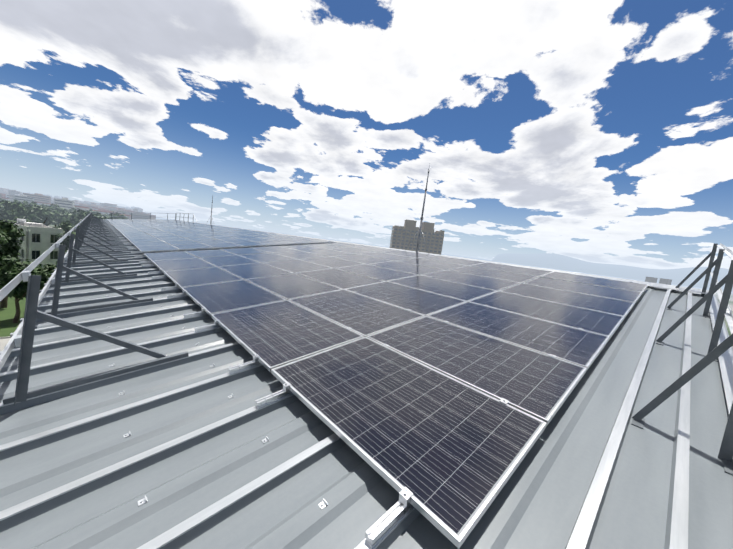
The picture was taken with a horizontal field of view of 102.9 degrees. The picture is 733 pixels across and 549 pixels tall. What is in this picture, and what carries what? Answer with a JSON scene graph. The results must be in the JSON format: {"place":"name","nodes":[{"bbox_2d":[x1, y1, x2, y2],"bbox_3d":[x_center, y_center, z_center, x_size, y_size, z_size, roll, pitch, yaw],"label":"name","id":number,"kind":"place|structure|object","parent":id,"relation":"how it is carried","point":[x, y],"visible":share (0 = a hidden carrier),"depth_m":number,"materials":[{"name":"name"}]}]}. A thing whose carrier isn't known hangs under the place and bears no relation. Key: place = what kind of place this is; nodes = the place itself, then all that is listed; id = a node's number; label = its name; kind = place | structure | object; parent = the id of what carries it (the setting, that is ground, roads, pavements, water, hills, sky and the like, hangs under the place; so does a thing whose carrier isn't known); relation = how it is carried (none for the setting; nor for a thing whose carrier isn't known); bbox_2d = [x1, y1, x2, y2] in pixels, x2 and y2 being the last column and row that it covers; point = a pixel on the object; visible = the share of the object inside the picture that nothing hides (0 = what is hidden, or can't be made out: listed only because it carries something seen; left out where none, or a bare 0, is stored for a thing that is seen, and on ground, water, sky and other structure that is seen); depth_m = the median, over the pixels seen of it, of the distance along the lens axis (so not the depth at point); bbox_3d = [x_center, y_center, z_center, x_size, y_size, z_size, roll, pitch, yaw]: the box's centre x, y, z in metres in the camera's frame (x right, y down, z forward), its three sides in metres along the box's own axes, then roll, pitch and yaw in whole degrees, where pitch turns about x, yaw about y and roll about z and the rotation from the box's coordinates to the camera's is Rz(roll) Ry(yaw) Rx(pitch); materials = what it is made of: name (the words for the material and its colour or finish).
{"place":"outdoors","nodes":[
{"label":"outdoors","id":0,"kind":"place"},
{"bbox_2d":[0,336,10,350],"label":"yard pavement","id":1,"kind":"structure","parent":0,"point":[4,341],"depth_m":28.52,"materials":[{"name":"concrete"}]},
{"bbox_2d":[0,217,732,336],"bbox_3d":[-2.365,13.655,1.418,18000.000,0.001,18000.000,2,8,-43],"label":"ground","id":2,"kind":"structure","parent":0,"point":[8,327],"depth_m":38.97,"materials":[{"name":"green plant"}]},
{"bbox_2d":[0,227,10,264],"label":"tree","id":3,"kind":"object","parent":2,"relation":"on","point":[3,238],"visible":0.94,"depth_m":33.48,"materials":[{"name":"green plant"}]},
{"bbox_2d":[0,219,25,307],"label":"tree","id":4,"kind":"object","parent":2,"relation":"on","point":[12,247],"visible":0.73,"depth_m":36.55,"materials":[{"name":"green plant"}]},
{"bbox_2d":[0,255,27,322],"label":"tree","id":5,"kind":"object","parent":2,"relation":"on","point":[11,269],"visible":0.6,"depth_m":32.25,"materials":[{"name":"green plant"}]},
{"bbox_2d":[0,200,38,222],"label":"tree","id":6,"kind":"object","parent":2,"relation":"on","point":[11,210],"visible":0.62,"depth_m":88.84,"materials":[{"name":"green plant"}]},
{"bbox_2d":[11,217,30,222],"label":"tree","id":7,"kind":"object","parent":2,"relation":"on","point":[15,219],"depth_m":69.86,"materials":[{"name":"green plant"}]},
{"bbox_2d":[23,200,37,208],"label":"tree","id":8,"kind":"object","parent":2,"relation":"on","point":[32,203],"visible":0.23,"depth_m":159.17,"materials":[{"name":"green plant"}]},
{"bbox_2d":[22,259,50,297],"bbox_3d":[-39.554,1.763,34.624,3.004,7.309,3.665,9,6,19],"label":"tree","id":9,"kind":"object","parent":2,"relation":"on","point":[43,273],"visible":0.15,"depth_m":34.50,"materials":[{"name":"green plant"}]},
{"bbox_2d":[12,218,63,267],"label":"building","id":10,"kind":"structure","parent":2,"relation":"on","point":[38,239],"depth_m":51.41,"materials":[{"name":"white paint"}]},
{"bbox_2d":[22,204,55,225],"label":"tree","id":11,"kind":"object","parent":2,"relation":"on","point":[45,214],"visible":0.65,"depth_m":101.78,"materials":[{"name":"green plant"}]},
{"bbox_2d":[42,262,56,277],"bbox_3d":[-41.172,1.563,38.158,3.303,6.539,3.464,2,8,-43],"label":"tree","id":12,"kind":"object","parent":2,"relation":"on","point":[50,267],"visible":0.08,"depth_m":37.37,"materials":[{"name":"green plant"}]},
{"bbox_2d":[49,204,59,224],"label":"tree","id":13,"kind":"object","parent":2,"relation":"on","point":[55,206],"visible":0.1,"depth_m":176.41,"materials":[{"name":"green plant"}]},
{"bbox_2d":[49,207,67,213],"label":"tree","id":14,"kind":"object","parent":2,"relation":"on","point":[59,209],"visible":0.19,"depth_m":161.46,"materials":[{"name":"green plant"}]},
{"bbox_2d":[50,210,71,225],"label":"tree","id":15,"kind":"object","parent":2,"relation":"on","point":[55,212],"visible":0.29,"depth_m":123.71,"materials":[{"name":"green plant"}]},
{"bbox_2d":[52,221,75,249],"bbox_3d":[-57.612,-4.681,55.103,4.490,11.135,3.770,8,6,8],"label":"tree","id":16,"kind":"object","parent":2,"relation":"on","point":[65,227],"visible":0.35,"depth_m":54.66,"materials":[{"name":"green plant"}]},
{"bbox_2d":[52,212,78,223],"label":"tree","id":17,"kind":"object","parent":2,"relation":"on","point":[60,218],"visible":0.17,"depth_m":113.83,"materials":[{"name":"green plant"}]},
{"bbox_2d":[67,207,79,213],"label":"building","id":18,"kind":"structure","parent":2,"relation":"on","point":[72,209],"depth_m":216.59,"materials":[{"name":"grey concrete"}]},
{"bbox_2d":[0,187,155,219],"bbox_3d":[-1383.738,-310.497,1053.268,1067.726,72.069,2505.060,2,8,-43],"label":"distant town","id":19,"kind":"object","parent":2,"relation":"on","point":[67,203],"visible":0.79,"depth_m":521.97},
{"bbox_2d":[63,208,105,224],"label":"tree","id":20,"kind":"object","parent":2,"relation":"on","point":[83,213],"visible":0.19,"depth_m":97.50,"materials":[{"name":"green plant"}]},
{"bbox_2d":[106,213,123,218],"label":"tree","id":21,"kind":"object","parent":2,"relation":"on","point":[114,215],"visible":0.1,"depth_m":173.73,"materials":[{"name":"green plant"}]},
{"bbox_2d":[109,211,126,218],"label":"tree","id":22,"kind":"object","parent":2,"relation":"on","point":[117,214],"visible":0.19,"depth_m":176.07,"materials":[{"name":"green plant"}]},
{"bbox_2d":[645,277,678,290],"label":"apartment block","id":23,"kind":"structure","parent":2,"relation":"on","point":[661,280],"depth_m":291.90,"materials":[{"name":"grey concrete"}]},
{"bbox_3d":[-11.508,3.126,24.471,18.052,13.693,50.780,2,8,-43],"label":"factory building","id":24,"kind":"object","parent":2,"relation":"on","visible":0},
{"bbox_2d":[0,219,732,548],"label":"metal roof","id":25,"kind":"structure","parent":24,"relation":"on","point":[196,461],"depth_m":1.67,"materials":[{"name":"paint"}]},
{"bbox_2d":[0,213,188,405],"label":"guardrail","id":26,"kind":"object","parent":25,"relation":"on","point":[26,330],"visible":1,"depth_m":2.31,"materials":[{"name":"grey paint"}]},
{"bbox_2d":[90,212,175,219],"bbox_3d":[-30.733,-7.745,38.964,9.285,1.006,0.125,-9,15,-41],"label":"railing","id":27,"kind":"object","parent":25,"relation":"on","point":[131,216],"visible":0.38,"depth_m":38.46,"materials":[{"name":"grey paint"}]},
{"bbox_2d":[176,213,197,222],"bbox_3d":[-23.218,-7.333,37.469,0.199,1.026,12.368,2,8,-43],"label":"ridge guard rail","id":28,"kind":"object","parent":25,"relation":"on","point":[188,216],"visible":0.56,"depth_m":36.49,"materials":[{"name":"grey paint"}]},
{"bbox_2d":[99,255,327,509],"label":"roof brackets","id":29,"kind":"object","parent":25,"relation":"on","point":[323,504],"visible":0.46,"depth_m":1.72,"materials":[{"name":"metal"}]},
{"bbox_2d":[104,219,631,547],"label":"solar mounting rails","id":30,"kind":"object","parent":25,"relation":"on","point":[387,522],"visible":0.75,"depth_m":2.08,"materials":[{"name":"metal"}]},
{"bbox_2d":[106,219,647,548],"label":"solar panels","id":31,"kind":"object","parent":25,"relation":"on","point":[432,423],"visible":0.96,"depth_m":2.99,"materials":[{"name":"glass"}]},
{"bbox_2d":[405,165,429,252],"bbox_3d":[1.963,-2.299,10.122,0.925,3.174,0.916,-9,15,-41],"label":"lightning rod","id":32,"kind":"object","parent":25,"relation":"on","point":[419,234],"visible":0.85,"depth_m":10.35,"materials":[{"name":"metal"}]},
{"bbox_2d":[631,243,732,475],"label":"guardrail","id":33,"kind":"object","parent":25,"relation":"on","point":[714,353],"visible":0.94,"depth_m":2.94,"materials":[{"name":"grey paint"}]},
{"bbox_2d":[0,0,732,268],"label":"sky","id":34,"kind":"structure","parent":0,"point":[595,131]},
{"bbox_2d":[389,219,443,254],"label":"apartment tower","id":35,"kind":"structure","parent":0,"point":[402,237],"depth_m":286.47,"materials":[{"name":"grey concrete"}]},
{"bbox_2d":[492,253,732,291],"bbox_3d":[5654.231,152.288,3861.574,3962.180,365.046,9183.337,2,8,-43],"label":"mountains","id":36,"kind":"structure","parent":0,"point":[568,263],"depth_m":5117.10,"materials":[{"name":"white"}]}
]}

